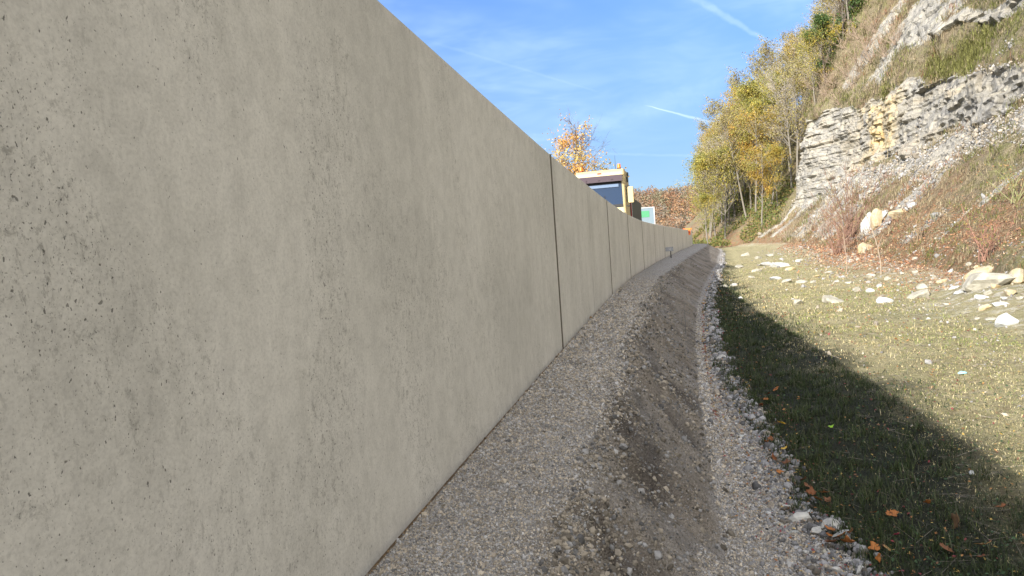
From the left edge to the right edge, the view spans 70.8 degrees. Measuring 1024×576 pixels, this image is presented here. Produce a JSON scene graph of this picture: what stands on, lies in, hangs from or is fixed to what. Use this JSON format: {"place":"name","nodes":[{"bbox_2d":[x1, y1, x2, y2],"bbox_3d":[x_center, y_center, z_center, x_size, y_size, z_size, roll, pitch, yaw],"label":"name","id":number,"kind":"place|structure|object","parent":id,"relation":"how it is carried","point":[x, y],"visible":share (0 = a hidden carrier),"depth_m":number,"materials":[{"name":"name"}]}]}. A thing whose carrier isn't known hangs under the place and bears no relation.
{"place":"outdoors","nodes":[
{"label":"outdoors","id":0,"kind":"place"},
{"bbox_2d":[378,0,839,201],"label":"sky","id":1,"kind":"structure","parent":0,"point":[644,68],"materials":[{"name":"blue"}]},
{"bbox_2d":[365,244,860,575],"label":"gravel bank","id":2,"kind":"structure","parent":0,"point":[706,256],"depth_m":4.88,"materials":[{"name":"grey gravel"}]},
{"bbox_2d":[0,0,692,575],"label":"concrete wall","id":3,"kind":"structure","parent":2,"relation":"on","point":[308,286],"depth_m":2.17,"materials":[{"name":"grey concrete"}]},
{"bbox_2d":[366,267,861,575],"bbox_3d":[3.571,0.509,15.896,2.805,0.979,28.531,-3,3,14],"label":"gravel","id":4,"kind":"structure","parent":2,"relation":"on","point":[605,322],"depth_m":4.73,"materials":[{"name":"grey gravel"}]},
{"bbox_2d":[536,259,753,575],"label":"earth clods","id":5,"kind":"object","parent":2,"relation":"on","point":[567,540],"visible":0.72,"depth_m":4.45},
{"bbox_2d":[788,512,810,521],"bbox_3d":[2.005,1.601,5.016,0.152,0.084,0.085,-3,3,25],"label":"stone","id":6,"kind":"object","parent":2,"relation":"on","point":[797,516],"visible":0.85,"depth_m":4.99,"materials":[{"name":"grey stone"}]},
{"bbox_2d":[684,0,1023,274],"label":"rock slope","id":7,"kind":"structure","parent":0,"point":[873,127],"depth_m":56.37,"materials":[{"name":"stone"}]},
{"bbox_2d":[682,147,727,235],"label":"broadleaf tree","id":8,"kind":"object","parent":7,"relation":"on","point":[705,186],"visible":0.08,"depth_m":124.23,"materials":[{"name":"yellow plant"}]},
{"bbox_2d":[695,134,715,178],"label":"broadleaf tree","id":9,"kind":"object","parent":7,"relation":"on","point":[706,144],"visible":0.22,"depth_m":129.22,"materials":[{"name":"yellow plant"}]},
{"bbox_2d":[693,118,719,181],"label":"broadleaf tree","id":10,"kind":"object","parent":7,"relation":"on","point":[703,127],"visible":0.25,"depth_m":164.61,"materials":[{"name":"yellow plant"}]},
{"bbox_2d":[682,146,735,238],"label":"broadleaf tree","id":11,"kind":"object","parent":7,"relation":"on","point":[706,185],"visible":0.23,"depth_m":119.27,"materials":[{"name":"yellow plant"}]},
{"bbox_2d":[700,130,725,222],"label":"broadleaf tree","id":12,"kind":"object","parent":7,"relation":"on","point":[715,166],"visible":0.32,"depth_m":123.84,"materials":[{"name":"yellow plant"}]},
{"bbox_2d":[699,97,738,189],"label":"broadleaf tree","id":13,"kind":"object","parent":7,"relation":"on","point":[710,110],"visible":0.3,"depth_m":136.56,"materials":[{"name":"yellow plant"}]},
{"bbox_2d":[693,141,748,238],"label":"broadleaf tree","id":14,"kind":"object","parent":7,"relation":"on","point":[720,165],"visible":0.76,"depth_m":112.72,"materials":[{"name":"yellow plant"}]},
{"bbox_2d":[716,110,735,218],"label":"broadleaf tree","id":15,"kind":"object","parent":7,"relation":"on","point":[734,213],"visible":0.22,"depth_m":120.53,"materials":[{"name":"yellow plant"}]},
{"bbox_2d":[708,100,749,205],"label":"broadleaf tree","id":16,"kind":"object","parent":7,"relation":"on","point":[726,111],"visible":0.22,"depth_m":121.07,"materials":[{"name":"yellow plant"}]},
{"bbox_2d":[711,86,753,179],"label":"broadleaf tree","id":17,"kind":"object","parent":7,"relation":"on","point":[726,99],"visible":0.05,"depth_m":136.27,"materials":[{"name":"yellow plant"}]},
{"bbox_2d":[709,108,758,226],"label":"broadleaf tree","id":18,"kind":"object","parent":7,"relation":"on","point":[728,219],"visible":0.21,"depth_m":118.52,"materials":[{"name":"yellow plant"}]},
{"bbox_2d":[711,110,767,218],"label":"broadleaf tree","id":19,"kind":"object","parent":7,"relation":"on","point":[723,124],"visible":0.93,"depth_m":110.88,"materials":[{"name":"yellow plant"}]},
{"bbox_2d":[729,104,754,197],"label":"broadleaf tree","id":20,"kind":"object","parent":7,"relation":"on","point":[745,146],"visible":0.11,"depth_m":121.98,"materials":[{"name":"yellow plant"}]},
{"bbox_2d":[716,106,770,208],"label":"broadleaf tree","id":21,"kind":"object","parent":7,"relation":"on","point":[745,140],"visible":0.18,"depth_m":115.32,"materials":[{"name":"yellow plant"}]},
{"bbox_2d":[724,66,766,112],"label":"broadleaf tree","id":22,"kind":"object","parent":7,"relation":"on","point":[733,81],"visible":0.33,"depth_m":134.39,"materials":[{"name":"yellow plant"}]},
{"bbox_2d":[724,68,768,177],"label":"broadleaf tree","id":23,"kind":"object","parent":7,"relation":"on","point":[743,93],"visible":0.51,"depth_m":126.95,"materials":[{"name":"yellow plant"}]},
{"bbox_2d":[692,60,818,246],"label":"undergrowth","id":24,"kind":"object","parent":7,"relation":"on","point":[721,242],"visible":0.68,"depth_m":109.87,"materials":[{"name":"green plant"}]},
{"bbox_2d":[723,104,791,211],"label":"broadleaf tree","id":25,"kind":"object","parent":7,"relation":"on","point":[747,143],"visible":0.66,"depth_m":109.43,"materials":[{"name":"yellow plant"}]},
{"bbox_2d":[729,94,788,192],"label":"broadleaf tree","id":26,"kind":"object","parent":7,"relation":"on","point":[756,102],"visible":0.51,"depth_m":116.46,"materials":[{"name":"yellow plant"}]},
{"bbox_2d":[735,141,791,228],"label":"broadleaf tree","id":27,"kind":"object","parent":7,"relation":"on","point":[762,166],"visible":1,"depth_m":101.74,"materials":[{"name":"yellow plant"}]},
{"bbox_2d":[741,48,792,141],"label":"broadleaf tree","id":28,"kind":"object","parent":7,"relation":"on","point":[759,63],"visible":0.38,"depth_m":134.30,"materials":[{"name":"yellow plant"}]},
{"bbox_2d":[762,73,782,175],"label":"broadleaf tree","id":29,"kind":"object","parent":7,"relation":"on","point":[772,104],"visible":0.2,"depth_m":117.82,"materials":[{"name":"yellow plant"}]},
{"bbox_2d":[754,33,794,133],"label":"broadleaf tree","id":30,"kind":"object","parent":7,"relation":"on","point":[767,51],"visible":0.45,"depth_m":130.34,"materials":[{"name":"yellow plant"}]},
{"bbox_2d":[757,69,792,184],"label":"broadleaf tree","id":31,"kind":"object","parent":7,"relation":"on","point":[775,94],"visible":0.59,"depth_m":111.91,"materials":[{"name":"yellow plant"}]},
{"bbox_2d":[751,103,799,203],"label":"broadleaf tree","id":32,"kind":"object","parent":7,"relation":"on","point":[770,130],"visible":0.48,"depth_m":107.98,"materials":[{"name":"yellow plant"}]},
{"bbox_2d":[757,141,794,205],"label":"broadleaf tree","id":33,"kind":"object","parent":7,"relation":"on","point":[778,168],"visible":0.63,"depth_m":103.27,"materials":[{"name":"yellow plant"}]},
{"bbox_2d":[748,62,804,164],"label":"broadleaf tree","id":34,"kind":"object","parent":7,"relation":"on","point":[770,72],"visible":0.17,"depth_m":120.71,"materials":[{"name":"yellow plant"}]},
{"bbox_2d":[752,66,805,170],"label":"broadleaf tree","id":35,"kind":"object","parent":7,"relation":"on","point":[767,94],"visible":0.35,"depth_m":114.92,"materials":[{"name":"yellow plant"}]},
{"bbox_2d":[762,62,809,192],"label":"broadleaf tree","id":36,"kind":"object","parent":7,"relation":"on","point":[796,121],"visible":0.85,"depth_m":100.79,"materials":[{"name":"yellow plant"}]},
{"bbox_2d":[773,29,798,100],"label":"broadleaf tree","id":37,"kind":"object","parent":7,"relation":"on","point":[785,36],"visible":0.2,"depth_m":148.68,"materials":[{"name":"yellow plant"}]},
{"bbox_2d":[764,60,808,187],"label":"broadleaf tree","id":38,"kind":"object","parent":7,"relation":"on","point":[787,115],"visible":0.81,"depth_m":105.95,"materials":[{"name":"yellow plant"}]},
{"bbox_2d":[774,30,799,135],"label":"broadleaf tree","id":39,"kind":"object","parent":7,"relation":"on","point":[787,55],"visible":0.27,"depth_m":126.19,"materials":[{"name":"yellow plant"}]},
{"bbox_2d":[775,219,801,239],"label":"shrub","id":40,"kind":"object","parent":7,"relation":"on","point":[786,230],"visible":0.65,"depth_m":84.73,"materials":[{"name":"brown plant"}]},
{"bbox_2d":[776,29,805,132],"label":"broadleaf tree","id":41,"kind":"object","parent":7,"relation":"on","point":[798,55],"visible":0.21,"depth_m":122.27,"materials":[{"name":"yellow plant"}]},
{"bbox_2d":[784,60,815,117],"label":"broadleaf tree","id":42,"kind":"object","parent":7,"relation":"on","point":[804,90],"visible":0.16,"depth_m":107.19,"materials":[{"name":"yellow plant"}]},
{"bbox_2d":[781,41,819,101],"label":"broadleaf tree","id":43,"kind":"object","parent":7,"relation":"on","point":[799,65],"visible":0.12,"depth_m":114.78,"materials":[{"name":"yellow plant"}]},
{"bbox_2d":[777,28,823,79],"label":"broadleaf tree","id":44,"kind":"object","parent":7,"relation":"on","point":[790,41],"visible":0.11,"depth_m":124.43,"materials":[{"name":"yellow plant"}]},
{"bbox_2d":[784,44,821,113],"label":"broadleaf tree","id":45,"kind":"object","parent":7,"relation":"on","point":[806,72],"visible":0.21,"depth_m":103.71,"materials":[{"name":"yellow plant"}]},
{"bbox_2d":[786,25,827,104],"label":"broadleaf tree","id":46,"kind":"object","parent":7,"relation":"on","point":[812,43],"visible":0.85,"depth_m":93.86,"materials":[{"name":"yellow plant"}]},
{"bbox_2d":[798,40,827,98],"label":"broadleaf tree","id":47,"kind":"object","parent":7,"relation":"on","point":[809,67],"visible":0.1,"depth_m":102.79,"materials":[{"name":"green plant"}]},
{"bbox_2d":[806,66,830,95],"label":"shrub","id":48,"kind":"object","parent":7,"relation":"on","point":[826,91],"visible":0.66,"depth_m":91.96,"materials":[{"name":"beige plant"}]},
{"bbox_2d":[798,8,845,81],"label":"broadleaf tree","id":49,"kind":"object","parent":7,"relation":"on","point":[822,22],"visible":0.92,"depth_m":92.31,"materials":[{"name":"green plant"}]},
{"bbox_2d":[802,198,844,236],"bbox_3d":[26.750,-5.990,61.935,4.442,3.398,4.782,-4,3,0],"label":"shrub","id":50,"kind":"object","parent":7,"relation":"on","point":[823,227],"visible":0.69,"depth_m":61.59,"materials":[{"name":"brown plant"}]},
{"bbox_2d":[813,63,841,86],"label":"shrub","id":51,"kind":"object","parent":7,"relation":"on","point":[831,78],"visible":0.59,"depth_m":89.98,"materials":[{"name":"beige plant"}]},
{"bbox_2d":[825,0,840,26],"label":"broadleaf tree","id":52,"kind":"object","parent":7,"relation":"on","point":[827,1],"visible":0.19,"depth_m":119.70,"materials":[{"name":"plant"}]},
{"bbox_2d":[820,79,847,104],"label":"shrub","id":53,"kind":"object","parent":7,"relation":"on","point":[837,102],"visible":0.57,"depth_m":87.11,"materials":[{"name":"beige plant"}]},
{"bbox_2d":[823,19,858,48],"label":"shrub","id":54,"kind":"object","parent":7,"relation":"on","point":[840,38],"visible":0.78,"depth_m":89.92,"materials":[{"name":"brown plant"}]},
{"bbox_2d":[827,57,860,88],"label":"shrub","id":55,"kind":"object","parent":7,"relation":"on","point":[851,84],"visible":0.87,"depth_m":84.23,"materials":[{"name":"beige plant"}]},
{"bbox_2d":[830,0,866,39],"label":"broadleaf tree","id":56,"kind":"object","parent":7,"relation":"on","point":[843,17],"visible":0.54,"depth_m":90.07,"materials":[{"name":"green plant"}]},
{"bbox_2d":[838,39,865,71],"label":"shrub","id":57,"kind":"object","parent":7,"relation":"on","point":[855,62],"visible":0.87,"depth_m":83.79,"materials":[{"name":"beige plant"}]},
{"bbox_2d":[836,16,868,38],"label":"shrub","id":58,"kind":"object","parent":7,"relation":"on","point":[854,32],"visible":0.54,"depth_m":87.78,"materials":[{"name":"beige plant"}]},
{"bbox_2d":[807,162,901,244],"bbox_3d":[22.391,-5.651,47.699,4.682,5.717,5.671,-4,3,0],"label":"shrub","id":59,"kind":"object","parent":7,"relation":"on","point":[849,211],"visible":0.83,"depth_m":47.84,"materials":[{"name":"brown plant"}]},
{"bbox_2d":[841,38,873,63],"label":"shrub","id":60,"kind":"object","parent":7,"relation":"on","point":[868,58],"visible":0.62,"depth_m":82.37,"materials":[{"name":"beige plant"}]},
{"bbox_2d":[847,20,880,50],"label":"shrub","id":61,"kind":"object","parent":7,"relation":"on","point":[867,49],"visible":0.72,"depth_m":83.47,"materials":[{"name":"beige plant"}]},
{"bbox_2d":[860,212,870,233],"bbox_3d":[22.916,-4.062,46.418,0.854,1.675,0.636,-3,3,17],"label":"stone","id":62,"kind":"object","parent":7,"relation":"on","point":[865,222],"visible":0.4,"depth_m":46.20,"materials":[{"name":"white stone"}]},
{"bbox_2d":[858,242,873,252],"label":"stone","id":63,"kind":"object","parent":7,"relation":"on","point":[862,245],"visible":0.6,"depth_m":37.75,"materials":[{"name":"stone"}]},
{"bbox_2d":[854,8,882,33],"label":"shrub","id":64,"kind":"object","parent":7,"relation":"on","point":[871,27],"visible":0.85,"depth_m":83.19,"materials":[{"name":"beige plant"}]},
{"bbox_2d":[870,208,882,229],"bbox_3d":[22.020,-4.126,43.465,0.692,1.383,0.509,-7,5,8],"label":"stone","id":65,"kind":"object","parent":7,"relation":"on","point":[876,215],"visible":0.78,"depth_m":43.28,"materials":[{"name":"stone"}]},
{"bbox_2d":[863,27,900,57],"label":"shrub","id":66,"kind":"object","parent":7,"relation":"on","point":[883,55],"visible":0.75,"depth_m":77.79,"materials":[{"name":"beige plant"}]},
{"bbox_2d":[861,9,908,45],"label":"shrub","id":67,"kind":"object","parent":7,"relation":"on","point":[893,42],"visible":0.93,"depth_m":75.00,"materials":[{"name":"brown plant"}]},
{"bbox_2d":[756,0,1023,273],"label":"dry grass","id":68,"kind":"structure","parent":7,"relation":"on","point":[987,47],"depth_m":46.95,"materials":[{"name":"brown plant"}]},
{"bbox_2d":[757,38,1023,253],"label":"scree","id":69,"kind":"structure","parent":7,"relation":"on","point":[932,163],"depth_m":42.91,"materials":[{"name":"grey stone"}]},
{"bbox_2d":[768,133,1023,300],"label":"fallen leaves","id":70,"kind":"object","parent":7,"relation":"on","point":[859,256],"visible":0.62,"depth_m":28.82,"materials":[{"name":"brown plant"}]},
{"bbox_2d":[888,208,907,218],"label":"stone","id":71,"kind":"object","parent":7,"relation":"on","point":[893,214],"visible":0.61,"depth_m":39.86,"materials":[{"name":"stone"}]},
{"bbox_2d":[895,204,950,241],"bbox_3d":[16.749,-2.639,29.083,2.224,1.603,1.512,-7,4,-39],"label":"shrub","id":72,"kind":"object","parent":7,"relation":"on","point":[917,227],"visible":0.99,"depth_m":29.28,"materials":[{"name":"brown plant"}]},
{"bbox_2d":[879,22,994,99],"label":"ledge grass","id":73,"kind":"structure","parent":7,"relation":"on","point":[953,66],"depth_m":50.97,"materials":[{"name":"green plant"}]},
{"bbox_2d":[956,197,1021,261],"bbox_3d":[13.092,-1.606,19.982,1.391,1.753,1.614,-4,3,0],"label":"shrub","id":74,"kind":"object","parent":7,"relation":"on","point":[985,244],"visible":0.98,"depth_m":19.90,"materials":[{"name":"brown plant"}]},
{"bbox_2d":[976,158,1023,203],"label":"shrub","id":75,"kind":"object","parent":7,"relation":"on","point":[1010,184],"visible":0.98,"depth_m":22.96,"materials":[{"name":"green plant"}]},
{"bbox_2d":[702,243,1023,575],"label":"grass field","id":76,"kind":"structure","parent":0,"point":[969,307],"depth_m":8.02,"materials":[{"name":"green plant"}]},
{"bbox_2d":[770,262,789,266],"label":"stone","id":77,"kind":"object","parent":76,"relation":"on","point":[780,264],"visible":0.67,"depth_m":38.61,"materials":[{"name":"white stone"}]},
{"bbox_2d":[696,252,893,575],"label":"ditch stones","id":78,"kind":"object","parent":76,"relation":"on","point":[811,569],"visible":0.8,"depth_m":5.96,"materials":[{"name":"grey gravel"}]},
{"bbox_2d":[821,518,839,530],"bbox_3d":[2.122,1.580,4.777,0.131,0.087,0.110,-3,5,22],"label":"stone","id":79,"kind":"object","parent":76,"relation":"on","point":[827,521],"visible":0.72,"depth_m":4.79,"materials":[{"name":"grey stone"}]},
{"bbox_2d":[822,295,843,302],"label":"stone","id":80,"kind":"object","parent":76,"relation":"on","point":[828,299],"visible":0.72,"depth_m":18.13,"materials":[{"name":"stone"}]},
{"bbox_2d":[813,197,862,254],"bbox_3d":[18.761,-3.557,41.614,2.866,3.476,3.294,-2,4,31],"label":"shrub","id":81,"kind":"object","parent":76,"relation":"on","point":[838,242],"visible":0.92,"depth_m":41.79,"materials":[{"name":"brown plant"}]},
{"bbox_2d":[838,212,850,273],"bbox_3d":[12.909,-1.761,28.070,0.709,2.717,0.466,-7,4,-40],"label":"sapling","id":82,"kind":"object","parent":76,"relation":"on","point":[844,243],"visible":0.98,"depth_m":28.19,"materials":[{"name":"brown plant"}]},
{"bbox_2d":[700,269,1023,575],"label":"leaf litter","id":83,"kind":"object","parent":76,"relation":"on","point":[704,348],"visible":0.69,"depth_m":6.70,"materials":[{"name":"brown plant"}]},
{"bbox_2d":[851,200,882,273],"bbox_3d":[12.384,-1.780,24.979,0.996,2.878,0.418,-3,3,11],"label":"sapling","id":84,"kind":"object","parent":76,"relation":"on","point":[873,241],"visible":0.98,"depth_m":25.00,"materials":[{"name":"brown plant"}]},
{"bbox_2d":[712,298,1023,575],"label":"dry stalks","id":85,"kind":"object","parent":76,"relation":"on","point":[909,417],"visible":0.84,"depth_m":7.02,"materials":[{"name":"beige plant"}]},
{"bbox_2d":[868,541,879,550],"bbox_3d":[2.181,1.546,4.313,0.106,0.018,0.084,-19,21,4],"label":"fallen leaf","id":86,"kind":"object","parent":76,"relation":"on","point":[877,547],"visible":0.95,"depth_m":4.32,"materials":[{"name":"orange plant"}]},
{"bbox_2d":[726,312,1023,575],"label":"clover","id":87,"kind":"object","parent":76,"relation":"on","point":[892,559],"visible":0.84,"depth_m":5.51,"materials":[{"name":"green plant"}]},
{"bbox_2d":[730,239,1023,426],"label":"stone chips","id":88,"kind":"object","parent":76,"relation":"on","point":[936,255],"visible":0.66,"depth_m":21.48,"materials":[{"name":"white stone"}]},
{"bbox_2d":[876,297,893,302],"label":"stone","id":89,"kind":"object","parent":76,"relation":"on","point":[882,299],"visible":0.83,"depth_m":16.84,"materials":[{"name":"white stone"}]},
{"bbox_2d":[907,289,929,298],"bbox_3d":[9.765,0.195,17.322,0.625,0.238,0.483,-17,1,-20],"label":"stone","id":90,"kind":"object","parent":76,"relation":"on","point":[920,293],"visible":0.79,"depth_m":17.15,"materials":[{"name":"stone"}]},
{"bbox_2d":[951,513,959,528],"bbox_3d":[2.675,1.408,4.337,0.018,0.119,0.151,6,19,12],"label":"fallen leaf","id":91,"kind":"object","parent":76,"relation":"on","point":[955,518],"visible":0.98,"depth_m":4.35,"materials":[{"name":"brown plant"}]},
{"bbox_2d":[963,264,993,279],"bbox_3d":[12.338,-0.385,18.794,1.184,0.371,0.756,-15,-3,-16],"label":"stone","id":92,"kind":"object","parent":76,"relation":"on","point":[987,268],"visible":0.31,"depth_m":18.59,"materials":[{"name":"stone"}]},
{"bbox_2d":[962,272,1016,291],"bbox_3d":[10.588,-0.148,15.931,1.162,0.498,1.008,-5,5,16],"label":"stone","id":93,"kind":"object","parent":76,"relation":"on","point":[976,281],"visible":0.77,"depth_m":15.60,"materials":[{"name":"stone"}]},
{"bbox_2d":[994,313,1018,327],"bbox_3d":[7.681,0.538,11.226,0.320,0.274,0.312,-21,13,8],"label":"stone","id":94,"kind":"object","parent":76,"relation":"on","point":[1004,319],"visible":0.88,"depth_m":11.15,"materials":[{"name":"white stone"}]},
{"bbox_2d":[1003,289,1016,295],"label":"stone","id":95,"kind":"object","parent":76,"relation":"on","point":[1008,292],"visible":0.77,"depth_m":13.74,"materials":[{"name":"stone"}]},
{"bbox_2d":[1009,268,1023,283],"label":"stone","id":96,"kind":"object","parent":76,"relation":"on","point":[1018,273],"visible":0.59,"depth_m":15.42,"materials":[{"name":"stone"}]},
{"label":"verge","id":97,"kind":"structure","parent":0,"visible":0},
{"bbox_2d":[542,107,609,175],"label":"autumn tree","id":98,"kind":"object","parent":97,"relation":"on","point":[577,158],"visible":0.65,"depth_m":78.13,"materials":[{"name":"orange plant"}]},
{"bbox_2d":[566,148,628,177],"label":"autumn tree","id":99,"kind":"object","parent":97,"relation":"on","point":[594,166],"visible":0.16,"depth_m":84.56,"materials":[{"name":"orange plant"}]},
{"label":"ground","id":100,"kind":"structure","parent":0,"visible":0},
{"bbox_2d":[676,146,729,240],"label":"broadleaf tree","id":101,"kind":"object","parent":100,"relation":"on","point":[700,161],"visible":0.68,"depth_m":116.76,"materials":[{"name":"yellow plant"}]},
{"bbox_2d":[688,188,723,243],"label":"broadleaf tree","id":102,"kind":"object","parent":100,"relation":"on","point":[703,197],"visible":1,"depth_m":107.45,"materials":[{"name":"yellow plant"}]},
{"bbox_2d":[689,142,733,241],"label":"broadleaf tree","id":103,"kind":"object","parent":100,"relation":"on","point":[714,193],"visible":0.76,"depth_m":113.85,"materials":[{"name":"yellow plant"}]},
{"label":"road","id":104,"kind":"structure","parent":0,"visible":0},
{"bbox_2d":[576,164,641,220],"bbox_3d":[5.343,-4.438,38.810,3.220,4.630,8.560,-3,3,15],"label":"truck","id":105,"kind":"object","parent":104,"relation":"on","point":[613,187],"visible":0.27,"depth_m":34.79,"materials":[{"name":"paint"}]},
{"bbox_2d":[641,207,654,223],"bbox_3d":[9.722,-4.473,51.892,1.200,2.680,0.123,-4,3,6],"label":"road sign","id":106,"kind":"object","parent":104,"relation":"on","point":[648,214],"visible":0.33,"depth_m":51.79,"materials":[{"name":"metal"}]},
{"bbox_3d":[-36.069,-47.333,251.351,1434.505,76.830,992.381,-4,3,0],"label":"hills","id":107,"kind":"structure","parent":0,"visible":0},
{"bbox_2d":[634,182,719,228],"bbox_3d":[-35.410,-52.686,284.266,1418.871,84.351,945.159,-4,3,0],"label":"woodland","id":108,"kind":"object","parent":107,"relation":"on","point":[660,200],"visible":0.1,"depth_m":414.07,"materials":[{"name":"brown plant"}]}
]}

